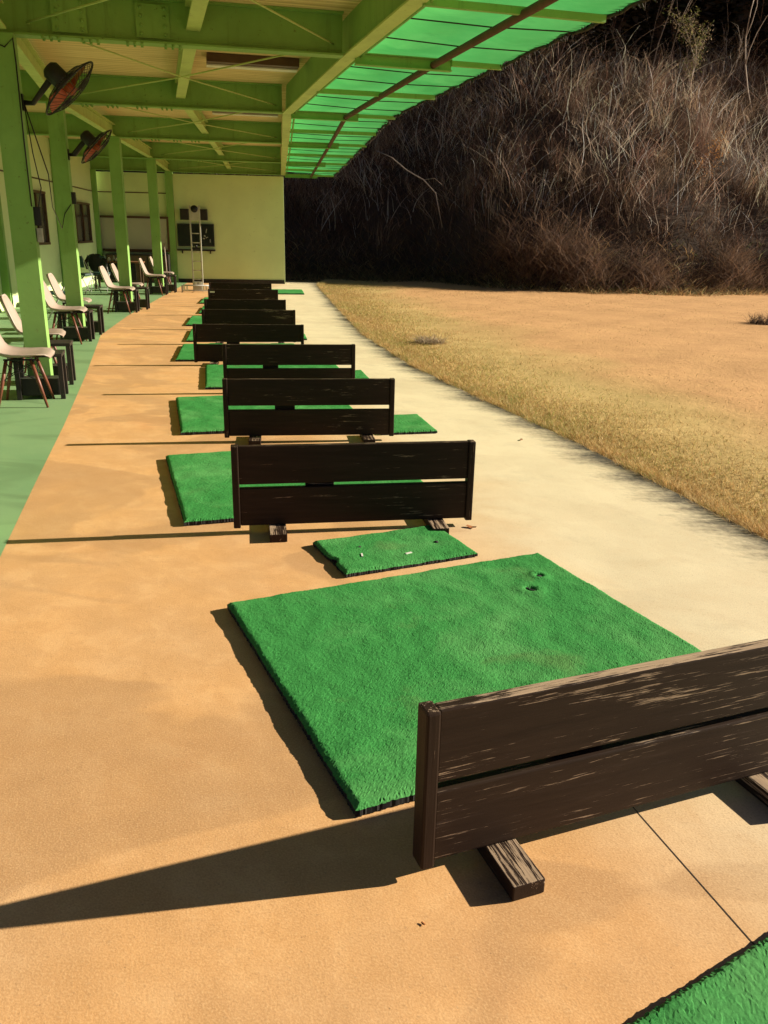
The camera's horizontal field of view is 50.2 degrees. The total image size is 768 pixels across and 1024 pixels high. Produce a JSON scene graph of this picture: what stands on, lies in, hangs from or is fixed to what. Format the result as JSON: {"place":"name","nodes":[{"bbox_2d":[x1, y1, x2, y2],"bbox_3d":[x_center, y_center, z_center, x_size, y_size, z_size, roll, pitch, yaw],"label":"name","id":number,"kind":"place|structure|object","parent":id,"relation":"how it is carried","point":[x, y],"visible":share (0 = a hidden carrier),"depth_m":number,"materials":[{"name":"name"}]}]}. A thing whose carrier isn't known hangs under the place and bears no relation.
{"place":"outdoors","nodes":[
{"label":"outdoors","id":0,"kind":"place"},
{"bbox_2d":[0,282,767,1023],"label":"floor","id":1,"kind":"structure","parent":0,"point":[186,836],"depth_m":2.31,"materials":[{"name":"paint"}]},
{"bbox_2d":[0,282,187,555],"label":"painted walkway","id":2,"kind":"structure","parent":1,"relation":"on","point":[31,427],"depth_m":6.71,"materials":[{"name":"green paint"}]},
{"bbox_2d":[0,335,54,407],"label":"shell chair","id":3,"kind":"object","parent":2,"relation":"on","point":[9,352],"visible":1,"depth_m":7.19,"materials":[{"name":"offwhite plastic"},{"name":"brown wood"},{"name":"black metal"}]},
{"bbox_2d":[0,294,65,372],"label":"shell chair","id":4,"kind":"object","parent":2,"relation":"on","point":[11,313],"visible":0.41,"depth_m":8.47,"materials":[{"name":"offwhite plastic"},{"name":"brown wood"},{"name":"black metal"}]},
{"bbox_2d":[13,349,68,399],"bbox_3d":[-3.144,-1.262,7.516,0.420,0.410,0.300,-4,19,-14],"label":"side table","id":5,"kind":"object","parent":2,"relation":"on","point":[28,385],"visible":0.82,"depth_m":7.45,"materials":[{"name":"black paint"}]},
{"bbox_2d":[48,286,64,319],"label":"folding chair","id":6,"kind":"object","parent":2,"relation":"on","point":[52,292],"visible":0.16,"depth_m":13.72,"materials":[{"name":"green plastic"}]},
{"bbox_2d":[50,340,75,384],"bbox_3d":[-3.329,-1.497,8.197,0.420,0.410,0.300,-4,19,-14],"label":"side table","id":7,"kind":"object","parent":2,"relation":"on","point":[70,369],"visible":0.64,"depth_m":8.14,"materials":[{"name":"black paint"}]},
{"bbox_2d":[43,281,87,344],"bbox_3d":[-4.320,-2.697,11.010,0.594,0.835,0.464,-2,19,-9],"label":"shell chair","id":8,"kind":"object","parent":2,"relation":"on","point":[52,304],"visible":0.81,"depth_m":11.01,"materials":[{"name":"plastic"}]},
{"bbox_2d":[46,273,91,318],"bbox_3d":[-4.760,-3.183,12.411,0.594,0.835,0.464,-2,19,-9],"label":"shell chair","id":9,"kind":"object","parent":2,"relation":"on","point":[56,289],"visible":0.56,"depth_m":12.39,"materials":[{"name":"plastic"}]},
{"bbox_2d":[58,309,94,341],"bbox_3d":[-4.247,-2.580,11.321,0.420,0.410,0.300,-2,19,-9],"label":"side table","id":10,"kind":"object","parent":2,"relation":"on","point":[87,332],"visible":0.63,"depth_m":11.26,"materials":[{"name":"black paint"}]},
{"bbox_2d":[79,255,101,293],"bbox_3d":[-7.086,-5.649,19.462,0.422,0.872,0.509,12,21,28],"label":"chair","id":11,"kind":"object","parent":2,"relation":"on","point":[81,259],"visible":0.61,"depth_m":19.33,"materials":[{"name":"white plastic"}]},
{"bbox_2d":[84,304,104,334],"bbox_3d":[-4.362,-2.834,12.060,0.420,0.410,0.300,-2,19,-9],"label":"side table","id":12,"kind":"object","parent":2,"relation":"on","point":[99,326],"visible":0.48,"depth_m":12.01,"materials":[{"name":"black paint"}]},
{"bbox_2d":[87,255,111,291],"bbox_3d":[-6.929,-5.823,19.982,0.422,0.872,0.509,0,19,-5],"label":"folding chair","id":13,"kind":"object","parent":2,"relation":"on","point":[88,256],"visible":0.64,"depth_m":19.89,"materials":[{"name":"green plastic"}]},
{"bbox_2d":[84,254,107,271],"bbox_3d":[-6.926,-5.998,19.716,0.559,0.425,0.187,0,19,-5],"label":"jacket","id":14,"kind":"object","parent":13,"relation":"hanging from","point":[96,261],"visible":0.9,"depth_m":19.65,"materials":[{"name":"fabric"}]},
{"bbox_2d":[98,266,134,313],"bbox_3d":[-4.892,-4.073,15.017,0.594,0.835,0.464,-1,19,-6],"label":"shell chair","id":15,"kind":"object","parent":2,"relation":"on","point":[109,284],"visible":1,"depth_m":14.98,"materials":[{"name":"plastic"}]},
{"bbox_2d":[94,261,144,288],"bbox_3d":[-6.824,-6.107,21.104,1.250,0.678,0.600,-1,19,-8],"label":"desk","id":16,"kind":"object","parent":2,"relation":"on","point":[133,271],"visible":0.3,"depth_m":21.24,"materials":[{"name":"brown wood"}]},
{"bbox_2d":[113,289,139,312],"bbox_3d":[-4.818,-3.959,15.335,0.420,0.410,0.300,-1,19,-8],"label":"side table","id":17,"kind":"object","parent":2,"relation":"on","point":[122,306],"visible":0.88,"depth_m":15.27,"materials":[{"name":"black paint"}]},
{"bbox_2d":[109,263,143,300],"bbox_3d":[-5.073,-4.470,16.170,0.594,0.835,0.464,-1,19,-8],"label":"shell chair","id":18,"kind":"object","parent":2,"relation":"on","point":[115,271],"visible":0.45,"depth_m":16.15,"materials":[{"name":"plastic"}]},
{"bbox_2d":[105,253,171,282],"bbox_3d":[-7.080,-7.054,23.694,1.750,0.780,0.432,-1,19,-6],"label":"cabinet","id":19,"kind":"object","parent":2,"relation":"on","point":[145,258],"visible":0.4,"depth_m":23.50,"materials":[{"name":"black paint"}]},
{"bbox_2d":[133,287,149,309],"bbox_3d":[-4.794,-4.165,15.941,0.420,0.410,0.300,-1,19,-8],"label":"side table","id":20,"kind":"object","parent":2,"relation":"on","point":[144,303],"visible":0.45,"depth_m":15.88,"materials":[{"name":"black paint"}]},
{"bbox_2d":[138,258,165,295],"bbox_3d":[-5.451,-5.529,19.256,0.594,0.835,0.464,-1,19,-8],"label":"shell chair","id":21,"kind":"object","parent":2,"relation":"on","point":[144,270],"visible":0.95,"depth_m":19.19,"materials":[{"name":"plastic"}]},
{"bbox_2d":[149,276,168,294],"bbox_3d":[-5.388,-5.415,19.576,0.420,0.410,0.300,-1,19,-8],"label":"side table","id":22,"kind":"object","parent":2,"relation":"on","point":[154,289],"visible":0.8,"depth_m":19.51,"materials":[{"name":"black paint"}]},
{"bbox_2d":[148,256,173,291],"bbox_3d":[-5.582,-5.973,20.553,0.594,0.835,0.464,-1,19,-8],"label":"shell chair","id":23,"kind":"object","parent":2,"relation":"on","point":[151,262],"visible":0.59,"depth_m":20.45,"materials":[{"name":"plastic"}]},
{"bbox_2d":[164,275,176,292],"bbox_3d":[-5.363,-5.660,20.296,0.420,0.410,0.300,-1,19,-8],"label":"side table","id":24,"kind":"object","parent":2,"relation":"on","point":[172,287],"visible":0.46,"depth_m":20.23,"materials":[{"name":"black paint"}]},
{"bbox_2d":[186,316,201,325],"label":"turf mat","id":25,"kind":"object","parent":1,"relation":"on","point":[194,320],"visible":0.2,"depth_m":13.85,"materials":[{"name":"plastic"}]},
{"bbox_2d":[186,329,202,341],"bbox_3d":[-2.145,-2.649,12.234,1.509,0.040,1.409,-2,19,-9],"label":"turf mat","id":26,"kind":"object","parent":1,"relation":"on","point":[189,338],"visible":0.06,"depth_m":11.65,"materials":[{"name":"carpet"}]},
{"bbox_2d":[181,285,208,292],"bbox_3d":[-4.704,-5.581,20.476,0.682,0.181,0.222,-1,19,-7],"label":"rack","id":27,"kind":"object","parent":1,"relation":"on","point":[182,287],"visible":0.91,"depth_m":20.37,"materials":[{"name":"wood"}]},
{"bbox_2d":[189,205,203,289],"bbox_3d":[-4.672,-6.548,20.394,0.260,2.045,0.088,-1,19,-7],"label":"tall ladder","id":28,"kind":"object","parent":1,"relation":"on","point":[194,214],"visible":0.97,"depth_m":20.33,"materials":[{"name":"metal"}]},
{"bbox_2d":[175,343,293,360],"bbox_3d":[-1.857,-2.063,10.530,1.509,0.040,1.409,-2,19,-9],"label":"turf mat","id":29,"kind":"object","parent":1,"relation":"on","point":[186,352],"visible":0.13,"depth_m":10.27,"materials":[{"name":"carpet"}]},
{"bbox_2d":[209,282,271,289],"bbox_3d":[-2.957,-4.485,16.911,1.270,0.471,0.320,-1,19,-7],"label":"bay divider","id":30,"kind":"object","parent":1,"relation":"on","point":[262,286],"visible":0.23,"depth_m":16.84,"materials":[{"name":"brown paint"}]},
{"bbox_2d":[208,289,277,299],"bbox_3d":[-2.590,-3.865,15.112,1.270,0.471,0.320,-1,19,-7],"label":"bay divider","id":31,"kind":"object","parent":1,"relation":"on","point":[242,294],"visible":0.32,"depth_m":15.05,"materials":[{"name":"brown paint"}]},
{"bbox_2d":[204,299,285,309],"bbox_3d":[-2.186,-3.118,12.943,1.270,0.471,0.320,-1,19,-7],"label":"bay divider","id":32,"kind":"object","parent":1,"relation":"on","point":[246,304],"visible":0.34,"depth_m":12.88,"materials":[{"name":"brown paint"}]},
{"bbox_2d":[192,324,303,364],"bbox_3d":[-1.570,-1.947,9.542,1.270,0.471,0.320,-1,19,-7],"label":"bay divider","id":33,"kind":"object","parent":1,"relation":"on","point":[229,334],"visible":0.64,"depth_m":9.49,"materials":[{"name":"brown paint"}]},
{"bbox_2d":[201,309,295,343],"bbox_3d":[-1.857,-2.549,11.293,1.270,0.471,0.320,-1,19,-7],"label":"bay divider","id":34,"kind":"object","parent":1,"relation":"on","point":[236,316],"visible":0.42,"depth_m":11.23,"materials":[{"name":"brown paint"}]},
{"bbox_2d":[176,395,352,434],"bbox_3d":[-1.012,-0.878,7.103,1.509,0.040,1.409,-4,19,-15],"label":"turf mat","id":35,"kind":"object","parent":1,"relation":"on","point":[200,414],"visible":0.32,"depth_m":6.97,"materials":[{"name":"plastic"}]},
{"bbox_2d":[205,364,338,388],"bbox_3d":[-1.169,-1.487,8.883,1.509,0.040,1.409,-3,19,-11],"label":"turf mat","id":36,"kind":"object","parent":1,"relation":"on","point":[213,376],"visible":0.25,"depth_m":9.10,"materials":[{"name":"plastic"}]},
{"bbox_2d":[272,289,303,294],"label":"turf mat","id":37,"kind":"object","parent":1,"relation":"on","point":[292,291],"visible":0.41,"depth_m":20.97,"materials":[{"name":"plastic"}]},
{"bbox_2d":[222,344,354,378],"bbox_3d":[-0.913,-1.389,7.945,1.270,0.471,0.320,-2,19,-8],"label":"bay divider","id":38,"kind":"object","parent":1,"relation":"on","point":[270,358],"visible":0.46,"depth_m":7.90,"materials":[{"name":"brown paint"}]},
{"bbox_2d":[166,451,422,525],"bbox_3d":[-0.565,-0.224,5.210,1.509,0.040,1.409,-5,20,-17],"label":"turf mat","id":39,"kind":"object","parent":1,"relation":"on","point":[202,483],"visible":0.27,"depth_m":4.97,"materials":[{"name":"carpet"}]},
{"bbox_2d":[222,378,394,444],"bbox_3d":[-0.555,-0.763,6.129,1.270,0.471,0.320,-1,19,-7],"label":"bay divider","id":40,"kind":"object","parent":1,"relation":"on","point":[284,397],"visible":0.96,"depth_m":6.10,"materials":[{"name":"brown paint"}]},
{"bbox_2d":[0,0,656,375],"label":"range shelter","id":41,"kind":"object","parent":1,"relation":"on","point":[325,88],"visible":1,"depth_m":10.30,"materials":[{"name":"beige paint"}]},
{"bbox_2d":[0,38,31,205],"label":"power cable","id":42,"kind":"object","parent":41,"relation":"attached to","point":[21,117],"visible":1,"depth_m":6.98,"materials":[{"name":"black plastic"}]},
{"bbox_2d":[33,207,43,241],"bbox_3d":[-3.101,-2.584,7.366,0.060,0.300,0.110,-4,19,-15],"label":"switch box","id":43,"kind":"object","parent":41,"relation":"attached to","point":[38,217],"visible":1,"depth_m":7.32,"materials":[{"name":"black plastic"}]},
{"bbox_2d":[33,190,50,244],"bbox_3d":[-7.306,-6.205,17.276,0.080,1.090,1.482,-1,19,-7],"label":"window","id":44,"kind":"structure","parent":41,"relation":"in","point":[42,204],"depth_m":17.78,"materials":[{"name":"brown wood"}]},
{"bbox_2d":[25,105,70,228],"bbox_3d":[-3.631,-3.673,9.053,0.128,1.033,4.052,-4,20,-16],"label":"power cable","id":45,"kind":"object","parent":41,"relation":"attached to","point":[47,171],"visible":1,"depth_m":7.49,"materials":[{"name":"black plastic"}]},
{"bbox_2d":[21,61,93,115],"bbox_3d":[-2.749,-3.569,6.816,0.355,0.705,0.610,42,5,-22],"label":"wall fan","id":46,"kind":"object","parent":41,"relation":"attached to","point":[57,76],"depth_m":6.78,"materials":[{"name":"black plastic"}]},
{"bbox_2d":[24,105,41,227],"bbox_3d":[-3.081,-3.044,7.231,0.060,1.022,0.060,1,19,0],"label":"power cable","id":47,"kind":"object","parent":46,"relation":"hanging from","point":[33,157],"visible":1,"depth_m":7.18,"materials":[{"name":"black plastic"}]},
{"bbox_2d":[71,192,76,203],"bbox_3d":[-4.163,-4.212,10.998,0.050,0.150,0.090,-3,19,-11],"label":"switch box","id":48,"kind":"object","parent":41,"relation":"attached to","point":[73,197],"visible":1,"depth_m":10.96,"materials":[{"name":"black plastic"}]},
{"bbox_2d":[74,201,92,242],"bbox_3d":[-7.912,-7.611,21.556,0.080,1.010,1.889,-2,19,-8],"label":"window","id":49,"kind":"structure","parent":41,"relation":"in","point":[82,210],"depth_m":21.55,"materials":[{"name":"brown wood"}]},
{"bbox_2d":[67,129,111,163],"bbox_3d":[-3.863,-4.787,10.635,0.355,0.705,0.610,42,5,-22],"label":"wall fan","id":50,"kind":"object","parent":41,"relation":"attached to","point":[90,140],"depth_m":10.60,"materials":[{"name":"black plastic"}]},
{"bbox_2d":[100,215,169,252],"bbox_3d":[-7.177,-7.982,23.528,1.980,0.980,0.095,-1,19,-6],"label":"whiteboard","id":51,"kind":"object","parent":41,"relation":"attached to","point":[139,233],"visible":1,"depth_m":23.55,"materials":[{"name":"white plastic"}]},
{"bbox_2d":[180,209,188,219],"bbox_3d":[-5.725,-8.541,23.507,0.235,0.300,0.211,-1,19,-6],"label":"wall speaker","id":52,"kind":"object","parent":41,"relation":"attached to","point":[184,214],"depth_m":23.42,"materials":[{"name":"black plastic"}]},
{"bbox_2d":[177,223,214,246],"bbox_3d":[-5.454,-8.033,23.767,1.040,0.620,0.057,-1,19,-6],"label":"blackboard","id":53,"kind":"object","parent":41,"relation":"attached to","point":[207,235],"depth_m":23.74,"materials":[{"name":"black plastic"}]},
{"bbox_2d":[177,249,214,253],"bbox_3d":[-5.471,-7.600,23.896,1.080,0.118,0.150,-1,19,-6],"label":"wall shelf","id":54,"kind":"object","parent":41,"relation":"attached to","point":[182,250],"depth_m":23.81,"materials":[{"name":"black paint"}]},
{"bbox_2d":[200,209,207,219],"bbox_3d":[-5.198,-8.550,23.564,0.235,0.300,0.211,-1,19,-6],"label":"wall speaker","id":55,"kind":"object","parent":41,"relation":"attached to","point":[203,214],"depth_m":23.47,"materials":[{"name":"black plastic"}]},
{"bbox_2d":[231,440,475,541],"bbox_3d":[-0.151,-0.134,4.303,1.270,0.471,0.320,-2,19,-9],"label":"bay divider","id":56,"kind":"object","parent":1,"relation":"on","point":[319,470],"visible":0.98,"depth_m":4.28,"materials":[{"name":"brown paint"}]},
{"bbox_2d":[355,370,367,377],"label":"golf mat","id":57,"kind":"object","parent":1,"relation":"on","point":[359,373],"visible":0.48,"depth_m":8.96,"materials":[{"name":"plastic"}]},
{"bbox_2d":[313,525,477,576],"bbox_3d":[0.051,0.178,4.075,0.707,0.034,0.447,-7,21,-24],"label":"golf mat","id":58,"kind":"object","parent":1,"relation":"on","point":[378,552],"visible":1,"depth_m":4.02,"materials":[{"name":"plastic"}]},
{"bbox_2d":[382,414,437,434],"bbox_3d":[0.136,-0.728,6.745,0.466,0.033,0.629,-3,19,-12],"label":"golf mat","id":59,"kind":"object","parent":1,"relation":"on","point":[410,424],"visible":0.62,"depth_m":6.63,"materials":[{"name":"plastic"}]},
{"bbox_2d":[227,553,700,816],"bbox_3d":[0.342,0.505,3.117,1.558,0.044,1.407,-7,21,-23],"label":"turf mat","id":60,"kind":"object","parent":1,"relation":"on","point":[358,672],"visible":0.81,"depth_m":3.08,"materials":[{"name":"carpet"}]},
{"bbox_2d":[413,639,767,900],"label":"bay divider","id":61,"kind":"object","parent":1,"relation":"on","point":[498,772],"visible":1,"depth_m":2.07,"materials":[{"name":"brown paint"}]},
{"bbox_2d":[633,807,753,944],"bbox_3d":[0.761,0.896,2.069,0.003,0.001,1.351,-5,20,-16],"label":"floor joint","id":62,"kind":"object","parent":1,"relation":"on","point":[695,877],"visible":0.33,"depth_m":2.03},
{"bbox_2d":[631,936,767,1023],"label":"turf mat","id":63,"kind":"object","parent":1,"relation":"on","point":[734,990],"visible":1,"depth_m":1.67,"materials":[{"name":"carpet"}]},
{"bbox_2d":[96,7,767,292],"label":"hillside","id":64,"kind":"structure","parent":0,"point":[461,226],"depth_m":27.98,"materials":[{"name":"dry grass"},{"name":"dry brush"},{"name":"soil"}]},
{"bbox_2d":[327,177,337,221],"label":"bare shrub","id":65,"kind":"object","parent":64,"relation":"on","point":[331,194],"visible":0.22,"depth_m":29.71,"materials":[{"name":"brown plant"}]},
{"bbox_2d":[376,150,442,227],"bbox_3d":[0.777,-10.624,26.889,2.792,2.416,0.316,14,23,33],"label":"fallen vine","id":66,"kind":"object","parent":64,"relation":"hanging from","point":[420,178],"visible":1,"depth_m":26.49,"materials":[{"name":"brown plant"}]},
{"bbox_2d":[405,176,435,230],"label":"bare shrub","id":67,"kind":"object","parent":64,"relation":"on","point":[420,202],"visible":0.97,"depth_m":27.65,"materials":[{"name":"brown plant"}]},
{"bbox_2d":[189,18,767,296],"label":"dry thicket","id":68,"kind":"object","parent":64,"relation":"on","point":[650,272],"visible":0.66,"depth_m":27.26,"materials":[{"name":"plant"}]},
{"bbox_2d":[554,40,565,89],"bbox_3d":[5.842,-16.527,28.206,1.739,3.836,0.810,-4,20,-16],"label":"bare sapling","id":69,"kind":"object","parent":64,"relation":"on","point":[557,63],"visible":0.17,"depth_m":28.68,"materials":[{"name":"brown plant"}]},
{"bbox_2d":[556,43,570,82],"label":"bare shrub","id":70,"kind":"object","parent":64,"relation":"on","point":[562,61],"visible":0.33,"depth_m":29.35,"materials":[{"name":"brown plant"}]},
{"bbox_2d":[572,43,591,82],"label":"bare shrub","id":71,"kind":"object","parent":64,"relation":"on","point":[581,61],"visible":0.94,"depth_m":28.75,"materials":[{"name":"brown plant"}]},
{"bbox_2d":[538,13,636,64],"bbox_3d":[6.334,-23.425,28.341,6.099,15.172,6.315,4,19,9],"label":"conifer tree","id":72,"kind":"object","parent":64,"relation":"on","point":[595,42],"visible":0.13,"depth_m":29.92,"materials":[{"name":"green plant"}]},
{"bbox_2d":[578,36,616,100],"bbox_3d":[7.196,-15.105,27.942,0.794,2.335,0.990,26,19,11],"label":"bare shrub","id":73,"kind":"object","parent":64,"relation":"on","point":[594,65],"visible":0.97,"depth_m":27.83,"materials":[{"name":"brown plant"}]},
{"bbox_2d":[605,13,625,69],"bbox_3d":[8.407,-17.949,29.901,1.397,3.370,0.785,-9,21,-28],"label":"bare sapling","id":74,"kind":"object","parent":64,"relation":"on","point":[616,36],"visible":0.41,"depth_m":30.24,"materials":[{"name":"brown plant"}]},
{"bbox_2d":[608,142,634,205],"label":"bare shrub","id":75,"kind":"object","parent":64,"relation":"on","point":[617,177],"visible":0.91,"depth_m":25.46,"materials":[{"name":"brown plant"}]},
{"bbox_2d":[561,0,697,63],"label":"conifer tree","id":76,"kind":"object","parent":64,"relation":"on","point":[639,27],"visible":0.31,"depth_m":31.25,"materials":[{"name":"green plant"}]},
{"bbox_2d":[610,21,648,83],"bbox_3d":[8.770,-16.636,29.720,1.825,3.185,0.913,5,12,23],"label":"bare shrub","id":77,"kind":"object","parent":64,"relation":"on","point":[625,51],"visible":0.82,"depth_m":29.50,"materials":[{"name":"brown plant"}]},
{"bbox_2d":[628,158,658,240],"bbox_3d":[7.778,-9.214,24.442,0.725,2.529,1.449,-15,13,7],"label":"bare shrub","id":78,"kind":"object","parent":64,"relation":"on","point":[644,193],"visible":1,"depth_m":24.36,"materials":[{"name":"brown plant"}]},
{"bbox_2d":[637,149,660,205],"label":"bare shrub","id":79,"kind":"object","parent":64,"relation":"on","point":[646,168],"visible":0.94,"depth_m":24.89,"materials":[{"name":"brown plant"}]},
{"bbox_2d":[607,0,703,38],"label":"conifer tree","id":80,"kind":"object","parent":64,"relation":"on","point":[696,20],"visible":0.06,"depth_m":32.82,"materials":[{"name":"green plant"}]},
{"bbox_2d":[648,0,673,81],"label":"bare sapling","id":81,"kind":"object","parent":64,"relation":"on","point":[660,38],"visible":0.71,"depth_m":29.44,"materials":[{"name":"brown plant"}]},
{"bbox_2d":[652,36,675,112],"bbox_3d":[9.625,-14.729,27.739,0.822,2.443,0.992,-6,20,-20],"label":"bare shrub","id":82,"kind":"object","parent":64,"relation":"on","point":[665,66],"visible":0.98,"depth_m":27.67,"materials":[{"name":"brown plant"}]},
{"bbox_2d":[593,0,745,67],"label":"conifer tree","id":83,"kind":"object","parent":64,"relation":"on","point":[659,33],"visible":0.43,"depth_m":31.82,"materials":[{"name":"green plant"}]},
{"bbox_2d":[662,6,683,73],"bbox_3d":[10.723,-16.989,30.247,1.406,3.219,0.759,-17,13,-40],"label":"bare sapling","id":84,"kind":"object","parent":64,"relation":"on","point":[676,39],"visible":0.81,"depth_m":30.44,"materials":[{"name":"brown plant"}]},
{"bbox_2d":[665,0,692,79],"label":"bare sapling","id":85,"kind":"object","parent":64,"relation":"on","point":[679,26],"visible":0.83,"depth_m":29.18,"materials":[{"name":"brown plant"}]},
{"bbox_2d":[621,0,750,46],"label":"conifer tree","id":86,"kind":"object","parent":64,"relation":"on","point":[700,6],"visible":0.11,"depth_m":34.70,"materials":[{"name":"green plant"}]},
{"bbox_2d":[674,46,697,110],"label":"bare shrub","id":87,"kind":"object","parent":64,"relation":"on","point":[683,80],"visible":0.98,"depth_m":27.81,"materials":[{"name":"brown plant"}]},
{"bbox_2d":[662,4,713,104],"bbox_3d":[10.516,-15.932,28.965,1.875,3.449,1.605,1,19,0],"label":"leafy shrub","id":88,"kind":"object","parent":64,"relation":"on","point":[693,64],"visible":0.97,"depth_m":28.55,"materials":[{"name":"green leaves"},{"name":"bark"}]},
{"bbox_2d":[689,64,716,128],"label":"bare shrub","id":89,"kind":"object","parent":64,"relation":"on","point":[700,97],"visible":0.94,"depth_m":27.50,"materials":[{"name":"brown plant"}]},
{"bbox_2d":[691,125,729,210],"bbox_3d":[10.126,-10.576,25.406,1.046,2.499,1.598,1,19,0],"label":"red twig bush","id":90,"kind":"object","parent":64,"relation":"on","point":[710,163],"visible":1,"depth_m":25.32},
{"bbox_2d":[664,0,763,48],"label":"conifer tree","id":91,"kind":"object","parent":64,"relation":"on","point":[724,28],"visible":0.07,"depth_m":35.33,"materials":[{"name":"green plant"}]},
{"bbox_2d":[670,0,767,68],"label":"conifer tree","id":92,"kind":"object","parent":64,"relation":"on","point":[744,21],"visible":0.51,"depth_m":32.01,"materials":[{"name":"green plant"}]},
{"bbox_2d":[711,22,733,74],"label":"bare shrub","id":93,"kind":"object","parent":64,"relation":"on","point":[723,48],"visible":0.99,"depth_m":30.47,"materials":[{"name":"brown plant"}]},
{"bbox_2d":[721,1,728,64],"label":"bare sapling","id":94,"kind":"object","parent":64,"relation":"on","point":[728,27],"visible":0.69,"depth_m":31.78,"materials":[{"name":"brown plant"}]},
{"bbox_2d":[707,24,747,104],"bbox_3d":[11.723,-15.031,27.745,1.255,2.728,1.398,-11,27,-7],"label":"bare shrub","id":95,"kind":"object","parent":64,"relation":"on","point":[731,66],"visible":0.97,"depth_m":27.65,"materials":[{"name":"brown plant"}]},
{"bbox_2d":[700,0,767,66],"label":"conifer tree","id":96,"kind":"object","parent":64,"relation":"on","point":[754,27],"visible":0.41,"depth_m":32.04,"materials":[{"name":"green plant"}]},
{"bbox_2d":[715,79,767,173],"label":"bare shrub","id":97,"kind":"object","parent":64,"relation":"on","point":[740,125],"visible":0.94,"depth_m":27.61,"materials":[{"name":"brown plant"}]},
{"bbox_2d":[743,115,767,201],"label":"bare shrub","id":98,"kind":"object","parent":64,"relation":"on","point":[756,163],"visible":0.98,"depth_m":26.45,"materials":[{"name":"brown plant"}]},
{"bbox_2d":[745,0,767,111],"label":"bare sapling","id":99,"kind":"object","parent":64,"relation":"on","point":[749,50],"visible":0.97,"depth_m":28.60,"materials":[{"name":"brown plant"}]},
{"bbox_2d":[752,0,763,69],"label":"bare sapling","id":100,"kind":"object","parent":64,"relation":"on","point":[758,31],"visible":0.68,"depth_m":31.39,"materials":[{"name":"brown plant"}]},
{"bbox_2d":[285,279,767,526],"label":"ground","id":101,"kind":"structure","parent":0,"point":[662,361],"depth_m":11.26,"materials":[{"name":"plant"}]},
{"bbox_2d":[406,334,450,344],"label":"dry weed tuft","id":102,"kind":"object","parent":101,"relation":"on","point":[424,339],"visible":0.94,"depth_m":12.05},
{"bbox_2d":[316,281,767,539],"bbox_3d":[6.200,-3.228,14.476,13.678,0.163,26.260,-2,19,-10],"label":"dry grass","id":103,"kind":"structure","parent":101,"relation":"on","point":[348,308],"depth_m":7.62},
{"bbox_2d":[745,311,767,324],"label":"dry weed tuft","id":104,"kind":"object","parent":101,"relation":"on","point":[759,321],"visible":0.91,"depth_m":15.69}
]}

